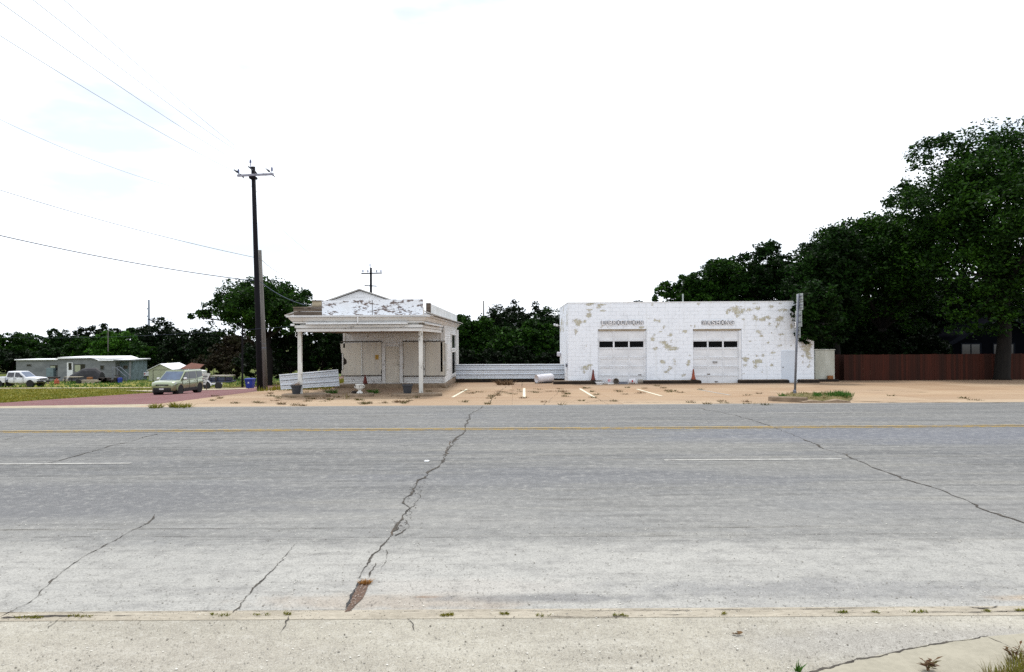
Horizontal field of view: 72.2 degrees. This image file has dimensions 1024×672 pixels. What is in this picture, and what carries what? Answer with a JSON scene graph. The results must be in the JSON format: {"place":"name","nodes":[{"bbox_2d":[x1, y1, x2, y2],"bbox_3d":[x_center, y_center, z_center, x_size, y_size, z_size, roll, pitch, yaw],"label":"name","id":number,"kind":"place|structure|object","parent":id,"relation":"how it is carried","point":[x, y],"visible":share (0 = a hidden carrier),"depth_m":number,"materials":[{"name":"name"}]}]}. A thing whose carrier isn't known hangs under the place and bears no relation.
{"place":"outdoors","nodes":[
{"label":"outdoors","id":0,"kind":"place"},
{"bbox_2d":[0,404,151,407],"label":"pavement","id":1,"kind":"structure","parent":0,"point":[84,406],"depth_m":23.49,"materials":[{"name":"concrete"}]},
{"bbox_2d":[0,376,343,405],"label":"brick street","id":2,"kind":"structure","parent":0,"point":[145,398],"depth_m":32.44,"materials":[{"name":"red brick"}]},
{"bbox_2d":[152,369,202,394],"bbox_3d":[-23.671,3.255,49.757,2.120,1.718,4.160,0,0,4],"label":"parked car","id":3,"kind":"object","parent":2,"relation":"on","point":[177,381],"visible":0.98,"depth_m":49.00,"materials":[{"name":"green metal"}]},
{"bbox_2d":[241,323,243,386],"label":"pole","id":4,"kind":"object","parent":2,"relation":"on","point":[242,382],"visible":1,"depth_m":69.92,"materials":[{"name":"metal"}]},
{"bbox_2d":[0,377,343,402],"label":"lawn","id":5,"kind":"structure","parent":0,"point":[16,394],"depth_m":52.21,"materials":[{"name":"green plant"}]},
{"bbox_2d":[0,376,343,387],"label":"rough grass","id":6,"kind":"structure","parent":0,"point":[106,385],"depth_m":84.53,"materials":[{"name":"green plant"}]},
{"bbox_2d":[129,378,343,390],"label":"gravel drive","id":7,"kind":"structure","parent":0,"point":[205,389],"depth_m":61.71,"materials":[{"name":"gravel"}]},
{"bbox_2d":[203,375,235,388],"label":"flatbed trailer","id":8,"kind":"object","parent":7,"relation":"on","point":[217,381],"visible":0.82,"depth_m":65.09,"materials":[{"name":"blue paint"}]},
{"bbox_2d":[244,378,255,388],"bbox_3d":[-22.376,4.061,59.983,0.740,0.917,0.760,0,0,0],"label":"wheeled bin","id":9,"kind":"object","parent":7,"relation":"on","point":[249,382],"visible":0.86,"depth_m":59.68,"materials":[{"name":"blue plastic"}]},
{"bbox_2d":[0,350,533,400],"bbox_3d":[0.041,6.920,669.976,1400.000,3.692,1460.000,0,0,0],"label":"ground","id":10,"kind":"structure","parent":0,"point":[89,384],"depth_m":83.62,"materials":[{"name":"green plant"}]},
{"bbox_2d":[0,331,32,372],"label":"leafy tree","id":11,"kind":"object","parent":10,"relation":"on","point":[11,345],"visible":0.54,"depth_m":132.06,"materials":[{"name":"green plant"}]},
{"bbox_2d":[0,348,35,372],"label":"leafy tree","id":12,"kind":"object","parent":10,"relation":"on","point":[7,362],"visible":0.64,"depth_m":115.22,"materials":[{"name":"green plant"}]},
{"bbox_2d":[0,371,49,386],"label":"pickup truck","id":13,"kind":"object","parent":10,"relation":"on","point":[27,378],"visible":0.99,"depth_m":78.15,"materials":[{"name":"white paint"}]},
{"bbox_2d":[12,332,51,351],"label":"leafy tree","id":14,"kind":"object","parent":10,"relation":"on","point":[35,338],"visible":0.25,"depth_m":136.89,"materials":[{"name":"green plant"}]},
{"bbox_2d":[27,343,65,358],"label":"leafy tree","id":15,"kind":"object","parent":10,"relation":"on","point":[48,350],"visible":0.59,"depth_m":123.96,"materials":[{"name":"green plant"}]},
{"bbox_2d":[40,328,73,348],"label":"leafy tree","id":16,"kind":"object","parent":10,"relation":"on","point":[60,339],"visible":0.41,"depth_m":141.29,"materials":[{"name":"green plant"}]},
{"bbox_2d":[14,356,150,380],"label":"mobile home","id":17,"kind":"object","parent":10,"relation":"on","point":[133,367],"visible":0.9,"depth_m":100.56,"materials":[{"name":"grey metal"}]},
{"bbox_2d":[61,335,105,356],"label":"leafy tree","id":18,"kind":"object","parent":10,"relation":"on","point":[73,347],"visible":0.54,"depth_m":122.56,"materials":[{"name":"green plant"}]},
{"bbox_2d":[70,325,96,342],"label":"leafy tree","id":19,"kind":"object","parent":10,"relation":"on","point":[91,329],"visible":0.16,"depth_m":144.88,"materials":[{"name":"green plant"}]},
{"bbox_2d":[67,368,104,380],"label":"covered car","id":20,"kind":"object","parent":10,"relation":"on","point":[95,373],"visible":0.81,"depth_m":93.39,"materials":[{"name":"fabric"}]},
{"bbox_2d":[92,323,122,339],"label":"leafy tree","id":21,"kind":"object","parent":10,"relation":"on","point":[103,326],"visible":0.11,"depth_m":144.58,"materials":[{"name":"green plant"}]},
{"bbox_2d":[98,377,118,382],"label":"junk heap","id":22,"kind":"object","parent":10,"relation":"on","point":[106,380],"visible":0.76,"depth_m":91.68,"materials":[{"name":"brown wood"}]},
{"bbox_2d":[84,329,138,355],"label":"leafy tree","id":23,"kind":"object","parent":10,"relation":"on","point":[117,344],"visible":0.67,"depth_m":117.64,"materials":[{"name":"green plant"}]},
{"bbox_2d":[120,326,154,367],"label":"leafy tree","id":24,"kind":"object","parent":10,"relation":"on","point":[133,330],"visible":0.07,"depth_m":137.21,"materials":[{"name":"green plant"}]},
{"bbox_2d":[118,341,162,369],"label":"leafy tree","id":25,"kind":"object","parent":10,"relation":"on","point":[139,349],"visible":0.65,"depth_m":115.99,"materials":[{"name":"green plant"}]},
{"bbox_2d":[137,316,181,367],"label":"leafy tree","id":26,"kind":"object","parent":10,"relation":"on","point":[157,338],"visible":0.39,"depth_m":125.43,"materials":[{"name":"green plant"}]},
{"bbox_2d":[147,362,185,380],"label":"garden shed","id":27,"kind":"structure","parent":10,"relation":"on","point":[157,371],"depth_m":96.98,"materials":[{"name":"white wood"}]},
{"bbox_2d":[152,329,205,364],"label":"leafy tree","id":28,"kind":"object","parent":10,"relation":"on","point":[172,346],"visible":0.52,"depth_m":116.17,"materials":[{"name":"green plant"}]},
{"bbox_2d":[179,363,206,372],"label":"lean to","id":29,"kind":"object","parent":10,"relation":"on","point":[193,366],"visible":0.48,"depth_m":94.75,"materials":[{"name":"metal"}]},
{"bbox_2d":[178,326,232,372],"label":"leafy tree","id":30,"kind":"object","parent":10,"relation":"on","point":[199,342],"visible":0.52,"depth_m":109.56,"materials":[{"name":"green plant"}]},
{"bbox_2d":[191,349,225,376],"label":"shrub","id":31,"kind":"object","parent":10,"relation":"on","point":[209,364],"visible":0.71,"depth_m":99.61,"materials":[{"name":"green plant"}]},
{"bbox_2d":[212,351,245,379],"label":"shrub","id":32,"kind":"object","parent":10,"relation":"on","point":[228,366],"visible":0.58,"depth_m":98.32,"materials":[{"name":"green plant"}]},
{"bbox_2d":[207,329,255,378],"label":"leafy tree","id":33,"kind":"object","parent":10,"relation":"on","point":[231,344],"visible":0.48,"depth_m":102.18,"materials":[{"name":"green plant"}]},
{"bbox_2d":[187,275,312,384],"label":"shade tree","id":34,"kind":"object","parent":10,"relation":"on","point":[236,305],"visible":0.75,"depth_m":76.41,"materials":[{"name":"green plant"}]},
{"bbox_2d":[234,159,274,389],"bbox_3d":[-12.782,-2.908,35.073,1.816,11.872,1.718,0,0,0],"label":"utility pole","id":35,"kind":"object","parent":10,"relation":"on","point":[254,178],"visible":0.93,"depth_m":35.11,"materials":[{"name":"brown wood"}]},
{"bbox_2d":[1,36,237,172],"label":"overhead wire","id":36,"kind":"object","parent":35,"relation":"attached to","point":[102,98],"visible":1,"depth_m":20.99,"materials":[{"name":"metal"}]},
{"bbox_2d":[0,2,250,168],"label":"overhead wire","id":37,"kind":"object","parent":35,"relation":"attached to","point":[111,80],"visible":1,"depth_m":20.15,"materials":[{"name":"metal"}]},
{"bbox_2d":[0,235,259,281],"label":"overhead wire","id":38,"kind":"object","parent":35,"relation":"attached to","point":[122,260],"visible":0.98,"depth_m":32.54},
{"bbox_2d":[33,0,249,158],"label":"overhead wire","id":39,"kind":"object","parent":35,"relation":"attached to","point":[129,74],"visible":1,"depth_m":21.48,"materials":[{"name":"metal"}]},
{"bbox_2d":[64,0,270,172],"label":"overhead wire","id":40,"kind":"object","parent":35,"relation":"attached to","point":[152,77],"visible":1,"depth_m":20.27,"materials":[{"name":"metal"}]},
{"bbox_2d":[232,341,284,378],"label":"leafy tree","id":41,"kind":"object","parent":10,"relation":"on","point":[249,353],"visible":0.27,"depth_m":86.71,"materials":[{"name":"green plant"}]},
{"bbox_2d":[258,250,267,388],"bbox_3d":[-12.745,-0.677,35.973,0.439,7.466,0.340,0,0,-22],"label":"utility pole","id":42,"kind":"object","parent":10,"relation":"on","point":[264,354],"visible":0.75,"depth_m":35.92,"materials":[{"name":"wood"}]},
{"bbox_2d":[1,190,250,256],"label":"overhead wire","id":43,"kind":"object","parent":42,"relation":"attached to","point":[121,225],"visible":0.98,"depth_m":33.08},
{"bbox_2d":[273,351,296,377],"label":"shrub","id":44,"kind":"object","parent":10,"relation":"on","point":[275,371],"visible":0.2,"depth_m":82.91,"materials":[{"name":"green plant"}]},
{"bbox_2d":[270,329,316,373],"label":"leafy tree","id":45,"kind":"object","parent":10,"relation":"on","point":[281,345],"visible":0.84,"depth_m":79.15,"materials":[{"name":"green plant"}]},
{"bbox_2d":[295,332,341,371],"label":"leafy tree","id":46,"kind":"object","parent":10,"relation":"on","point":[324,341],"visible":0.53,"depth_m":80.52,"materials":[{"name":"green plant"}]},
{"bbox_2d":[327,333,342,372],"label":"leafy tree","id":47,"kind":"object","parent":10,"relation":"on","point":[336,358],"visible":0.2,"depth_m":79.19,"materials":[{"name":"green plant"}]},
{"bbox_2d":[459,348,478,363],"bbox_3d":[-3.880,2.050,51.931,3.176,2.448,2.662,0,0,0],"label":"shrub","id":48,"kind":"object","parent":10,"relation":"on","point":[465,357],"visible":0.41,"depth_m":51.33,"materials":[{"name":"green plant"}]},
{"bbox_2d":[457,313,497,355],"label":"leafy tree","id":49,"kind":"object","parent":10,"relation":"on","point":[472,334],"visible":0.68,"depth_m":59.11,"materials":[{"name":"green plant"}]},
{"bbox_2d":[474,347,502,363],"bbox_3d":[-1.863,2.046,52.894,2.890,2.484,2.894,0,0,-22],"label":"shrub","id":50,"kind":"object","parent":10,"relation":"on","point":[489,355],"visible":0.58,"depth_m":52.79,"materials":[{"name":"green plant"}]},
{"bbox_2d":[477,304,521,349],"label":"leafy tree","id":51,"kind":"object","parent":10,"relation":"on","point":[502,319],"visible":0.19,"depth_m":71.72,"materials":[{"name":"green plant"}]},
{"bbox_2d":[482,326,532,363],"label":"leafy tree","id":52,"kind":"object","parent":10,"relation":"on","point":[505,338],"visible":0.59,"depth_m":56.98,"materials":[{"name":"green plant"}]},
{"bbox_2d":[456,364,563,381],"bbox_3d":[-0.104,2.239,41.526,6.433,1.173,0.189,0,0,0],"label":"corrugated fence","id":53,"kind":"object","parent":10,"relation":"on","point":[481,372],"visible":0.88,"depth_m":41.49,"materials":[{"name":"white metal"}]},
{"bbox_2d":[498,345,536,363],"bbox_3d":[0.461,1.964,52.074,2.632,2.570,2.609,-1,0,33],"label":"shrub","id":54,"kind":"object","parent":10,"relation":"on","point":[519,352],"visible":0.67,"depth_m":51.75,"materials":[{"name":"green plant"}]},
{"bbox_2d":[502,299,542,336],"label":"leafy tree","id":55,"kind":"object","parent":10,"relation":"on","point":[522,316],"visible":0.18,"depth_m":75.51,"materials":[{"name":"green plant"}]},
{"bbox_2d":[521,318,559,359],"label":"leafy tree","id":56,"kind":"object","parent":10,"relation":"on","point":[542,340],"visible":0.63,"depth_m":58.12,"materials":[{"name":"green plant"}]},
{"bbox_2d":[525,352,559,363],"bbox_3d":[2.351,2.212,52.811,3.129,2.102,3.021,0,0,0],"label":"shrub","id":57,"kind":"object","parent":10,"relation":"on","point":[543,358],"visible":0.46,"depth_m":52.14,"materials":[{"name":"green plant"}]},
{"bbox_2d":[530,306,559,330],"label":"leafy tree","id":58,"kind":"object","parent":10,"relation":"on","point":[545,315],"visible":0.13,"depth_m":71.72,"materials":[{"name":"green plant"}]},
{"bbox_2d":[652,270,719,301],"bbox_3d":[14.197,-1.063,57.296,5.464,8.727,4.371,0,0,21],"label":"leafy tree","id":59,"kind":"object","parent":10,"relation":"on","point":[691,287],"visible":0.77,"depth_m":56.09,"materials":[{"name":"green plant"}]},
{"bbox_2d":[697,255,774,300],"bbox_3d":[18.172,-1.623,57.972,7.246,9.849,7.272,0,0,0],"label":"leafy tree","id":60,"kind":"object","parent":10,"relation":"on","point":[723,274],"visible":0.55,"depth_m":56.46,"materials":[{"name":"green plant"}]},
{"bbox_2d":[727,239,796,300],"bbox_3d":[21.024,-2.305,56.236,7.361,11.076,6.416,0,0,0],"label":"leafy tree","id":61,"kind":"object","parent":10,"relation":"on","point":[774,265],"visible":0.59,"depth_m":55.13,"materials":[{"name":"green plant"}]},
{"bbox_2d":[779,224,873,354],"bbox_3d":[18.129,-1.927,41.946,5.320,9.680,11.375,-1,0,40],"label":"leafy tree","id":62,"kind":"object","parent":10,"relation":"on","point":[824,277],"visible":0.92,"depth_m":41.74,"materials":[{"name":"green plant"}]},
{"bbox_2d":[856,297,900,348],"bbox_3d":[24.718,-0.116,49.937,5.360,6.336,4.948,0,0,0],"label":"dense tree","id":63,"kind":"object","parent":10,"relation":"on","point":[873,330],"visible":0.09,"depth_m":48.60,"materials":[{"name":"green plant"}]},
{"bbox_2d":[809,179,964,354],"bbox_3d":[24.129,-3.713,46.118,9.332,13.328,8.712,0,0,0],"label":"leafy tree","id":64,"kind":"object","parent":10,"relation":"on","point":[882,239],"visible":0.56,"depth_m":44.39,"materials":[{"name":"green plant"}]},
{"bbox_2d":[873,276,948,350],"bbox_3d":[29.018,-1.163,52.065,5.974,8.486,5.988,0,0,0],"label":"dense tree","id":65,"kind":"object","parent":10,"relation":"on","point":[925,314],"visible":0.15,"depth_m":50.63,"materials":[{"name":"green plant"}]},
{"bbox_2d":[902,332,954,353],"bbox_3d":[27.715,1.378,47.080,3.442,3.231,3.523,-1,0,37],"label":"shrub","id":66,"kind":"object","parent":10,"relation":"on","point":[922,342],"visible":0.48,"depth_m":46.30,"materials":[{"name":"green plant"}]},
{"bbox_2d":[835,353,1023,380],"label":"board fence","id":67,"kind":"object","parent":10,"relation":"on","point":[852,367],"visible":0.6,"depth_m":41.29,"materials":[{"name":"brown wood"}]},
{"bbox_2d":[880,116,1023,379],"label":"shade tree","id":68,"kind":"object","parent":10,"relation":"on","point":[968,186],"visible":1,"depth_m":40.07,"materials":[{"name":"green plant"}]},
{"bbox_2d":[930,268,980,326],"bbox_3d":[34.733,-1.340,55.083,6.454,8.929,6.757,0,0,26],"label":"dense tree","id":69,"kind":"object","parent":10,"relation":"on","point":[957,305],"visible":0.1,"depth_m":53.57,"materials":[{"name":"green plant"}]},
{"bbox_2d":[933,313,1023,353],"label":"house","id":70,"kind":"structure","parent":10,"relation":"on","point":[982,344],"depth_m":50.00,"materials":[{"name":"grey"}]},
{"bbox_2d":[961,343,980,353],"bbox_3d":[32.673,1.004,49.964,1.467,1.016,0.057,0,0,0],"label":"window","id":71,"kind":"structure","parent":70,"relation":"in","point":[966,348],"depth_m":49.98,"materials":[{"name":"grey glass"}]},
{"bbox_2d":[0,402,1023,611],"bbox_3d":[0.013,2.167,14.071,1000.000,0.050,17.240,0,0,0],"label":"highway","id":72,"kind":"structure","parent":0,"point":[346,483],"depth_m":8.90,"materials":[{"name":"grey asphalt"}]},
{"bbox_2d":[0,463,129,463],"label":"white dash","id":73,"kind":"object","parent":72,"relation":"on","point":[65,463],"visible":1,"depth_m":12.04,"materials":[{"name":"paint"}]},
{"bbox_2d":[345,584,367,611],"bbox_3d":[-1.281,2.155,5.831,0.104,0.005,0.697,0,0,0],"label":"pothole","id":74,"kind":"object","parent":72,"relation":"on","point":[361,594],"visible":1,"depth_m":5.83,"materials":[{"name":"soil"}]},
{"bbox_2d":[393,407,481,530],"bbox_3d":[-1.188,2.172,15.110,0.255,0.050,14.651,0,0,1],"label":"road crack","id":75,"kind":"object","parent":72,"relation":"on","point":[396,527],"visible":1,"depth_m":10.45,"materials":[{"name":"asphalt"}]},
{"bbox_2d":[30,425,970,430],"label":"yellow line","id":76,"kind":"object","parent":72,"relation":"on","point":[535,427],"visible":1,"depth_m":16.39,"materials":[{"name":"paint"}]},
{"bbox_2d":[0,514,1022,671],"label":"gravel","id":77,"kind":"structure","parent":72,"relation":"on","point":[492,606],"depth_m":5.51,"materials":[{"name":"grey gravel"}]},
{"bbox_2d":[0,606,1023,621],"bbox_3d":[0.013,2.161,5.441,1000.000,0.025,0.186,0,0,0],"label":"gutter","id":78,"kind":"object","parent":72,"relation":"on","point":[486,614],"visible":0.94,"depth_m":5.43,"materials":[{"name":"concrete"}]},
{"bbox_2d":[15,608,1023,618],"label":"grass","id":79,"kind":"structure","parent":78,"relation":"on","point":[614,614],"depth_m":5.41,"materials":[{"name":"green plant"}]},
{"bbox_2d":[429,606,901,610],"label":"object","id":80,"kind":"object","parent":78,"relation":"on","point":[608,610],"visible":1,"depth_m":5.49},
{"bbox_2d":[0,426,1023,432],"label":"yellow line","id":81,"kind":"object","parent":72,"relation":"on","point":[528,429],"visible":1,"depth_m":16.13,"materials":[{"name":"paint"}]},
{"bbox_2d":[0,425,1023,431],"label":"road seam","id":82,"kind":"object","parent":72,"relation":"on","point":[502,428],"visible":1,"depth_m":16.26,"materials":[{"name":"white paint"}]},
{"bbox_2d":[664,458,840,459],"bbox_3d":[4.132,2.116,12.037,3.050,0.001,0.100,0,0,0],"label":"white dash","id":83,"kind":"object","parent":72,"relation":"on","point":[756,459],"visible":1,"depth_m":12.04,"materials":[{"name":"paint"}]},
{"bbox_2d":[717,411,1023,522],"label":"road crack","id":84,"kind":"object","parent":72,"relation":"on","point":[976,505],"visible":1,"depth_m":10.02,"materials":[{"name":"asphalt"}]},
{"bbox_2d":[0,616,1023,671],"bbox_3d":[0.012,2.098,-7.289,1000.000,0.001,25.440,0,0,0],"label":"apron","id":85,"kind":"object","parent":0,"point":[803,633],"visible":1,"depth_m":4.92,"materials":[{"name":"concrete"}]},
{"bbox_2d":[0,0,1023,342],"label":"sky","id":86,"kind":"structure","parent":0,"point":[554,154],"materials":[{"name":"white"}]},
{"bbox_2d":[138,380,1023,406],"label":"forecourt","id":87,"kind":"structure","parent":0,"point":[921,391],"depth_m":28.37,"materials":[{"name":"concrete"}]},
{"bbox_2d":[281,393,330,396],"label":"concrete island","id":88,"kind":"structure","parent":87,"relation":"on","point":[306,395],"depth_m":27.58,"materials":[{"name":"concrete"}]},
{"bbox_2d":[290,381,301,393],"bbox_3d":[-8.568,2.035,27.886,0.596,0.527,0.594,0,0,-27],"label":"planter","id":89,"kind":"object","parent":88,"relation":"on","point":[296,387],"visible":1,"depth_m":27.75,"materials":[{"name":"plastic"}]},
{"bbox_2d":[279,369,339,388],"bbox_3d":[-9.662,2.065,33.519,2.771,0.914,0.182,0,0,-13],"label":"corrugated fence","id":90,"kind":"object","parent":87,"relation":"on","point":[325,378],"visible":0.94,"depth_m":33.54,"materials":[{"name":"white metal"}]},
{"bbox_2d":[284,289,462,393],"bbox_3d":[-6.127,0.573,36.103,6.029,4.888,17.530,0,0,0],"label":"filling station","id":91,"kind":"object","parent":87,"relation":"on","point":[392,343],"visible":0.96,"depth_m":35.69,"materials":[{"name":"paint"}]},
{"bbox_2d":[386,347,399,382],"bbox_3d":[-6.116,1.474,35.949,0.715,1.839,0.090,0,0,0],"label":"door","id":92,"kind":"structure","parent":91,"relation":"in","point":[392,353],"depth_m":35.95,"materials":[{"name":"paint"}]},
{"bbox_2d":[451,350,455,375],"bbox_3d":[-3.448,1.582,41.494,0.075,1.460,3.040,0,0,0],"label":"window","id":93,"kind":"structure","parent":91,"relation":"in","point":[453,353],"depth_m":41.51,"materials":[{"name":"white glass"}]},
{"bbox_2d":[391,392,441,396],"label":"concrete island","id":94,"kind":"structure","parent":87,"relation":"on","point":[415,394],"depth_m":27.59,"materials":[{"name":"concrete"}]},
{"bbox_2d":[534,373,553,382],"bbox_3d":[1.834,2.393,39.581,1.162,0.541,0.651,0,0,-19],"label":"tank","id":95,"kind":"object","parent":87,"relation":"on","point":[544,378],"visible":0.99,"depth_m":39.43,"materials":[{"name":"white metal"}]},
{"bbox_2d":[210,381,982,405],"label":"weeds","id":96,"kind":"object","parent":87,"relation":"on","point":[329,398],"visible":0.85,"depth_m":26.21,"materials":[{"name":"green plant"}]},
{"bbox_2d":[553,294,819,383],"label":"garage","id":97,"kind":"structure","parent":87,"relation":"on","point":[707,342],"depth_m":38.50,"materials":[{"name":"paint"}]},
{"bbox_2d":[598,329,645,383],"bbox_3d":[6.046,1.172,38.593,2.674,3.097,0.095,0,0,0],"label":"overhead door","id":98,"kind":"structure","parent":97,"relation":"in","point":[621,354],"depth_m":38.59,"materials":[{"name":"paint"}]},
{"bbox_2d":[693,330,740,382],"bbox_3d":[11.266,1.150,38.593,2.682,3.079,0.095,0,0,0],"label":"overhead door","id":99,"kind":"structure","parent":97,"relation":"in","point":[715,353],"depth_m":38.59,"materials":[{"name":"paint"}]},
{"bbox_2d":[781,350,794,382],"bbox_3d":[15.135,1.725,38.453,0.731,1.860,0.072,0,0,0],"label":"side door","id":100,"kind":"structure","parent":97,"relation":"in","point":[787,357],"depth_m":38.47,"materials":[{"name":"paint"}]},
{"bbox_2d":[768,396,807,401],"bbox_3d":[9.171,2.139,23.440,0.245,0.252,1.331,0,0,-42],"label":"kerb stone","id":101,"kind":"object","parent":87,"relation":"on","point":[784,399],"visible":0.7,"depth_m":23.42,"materials":[{"name":"concrete"}]},
{"bbox_2d":[785,393,851,400],"bbox_3d":[10.958,2.163,25.267,2.328,0.180,3.750,0,0,29],"label":"planting bed","id":102,"kind":"object","parent":87,"relation":"on","point":[824,398],"visible":0.52,"depth_m":23.86,"materials":[{"name":"soil"}]},
{"bbox_2d":[793,293,802,392],"bbox_3d":[10.696,0.385,26.494,0.326,3.962,0.780,0,0,0],"label":"sign post","id":103,"kind":"object","parent":102,"relation":"on","point":[798,313],"visible":0.97,"depth_m":26.41,"materials":[{"name":"metal"}]},
{"bbox_2d":[814,349,838,381],"bbox_3d":[17.697,1.714,39.903,1.298,1.918,1.020,0,0,0],"label":"storage cabinet","id":104,"kind":"object","parent":87,"relation":"on","point":[824,363],"visible":0.58,"depth_m":39.69,"materials":[{"name":"white metal"}]},
{"bbox_2d":[776,390,853,398],"bbox_3d":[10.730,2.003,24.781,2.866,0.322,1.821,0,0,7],"label":"grass","id":105,"kind":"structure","parent":0,"point":[836,393],"depth_m":24.47,"materials":[{"name":"plant"}]},
{"bbox_2d":[818,633,1023,671],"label":"sidewalk","id":106,"kind":"structure","parent":0,"point":[966,655],"depth_m":4.62,"materials":[{"name":"concrete"}]},
{"bbox_2d":[809,636,985,671],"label":"gutter crack","id":107,"kind":"object","parent":106,"relation":"on","point":[833,666],"visible":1,"depth_m":4.63,"materials":[{"name":"concrete"}]},
{"bbox_2d":[917,656,942,670],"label":"weed plant","id":108,"kind":"object","parent":106,"relation":"on","point":[929,663],"visible":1,"depth_m":4.45,"materials":[{"name":"brown plant"}]},
{"bbox_2d":[976,641,1023,671],"bbox_3d":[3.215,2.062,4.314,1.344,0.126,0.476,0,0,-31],"label":"grass","id":109,"kind":"structure","parent":106,"relation":"on","point":[1016,668],"depth_m":4.42,"materials":[{"name":"plant"}]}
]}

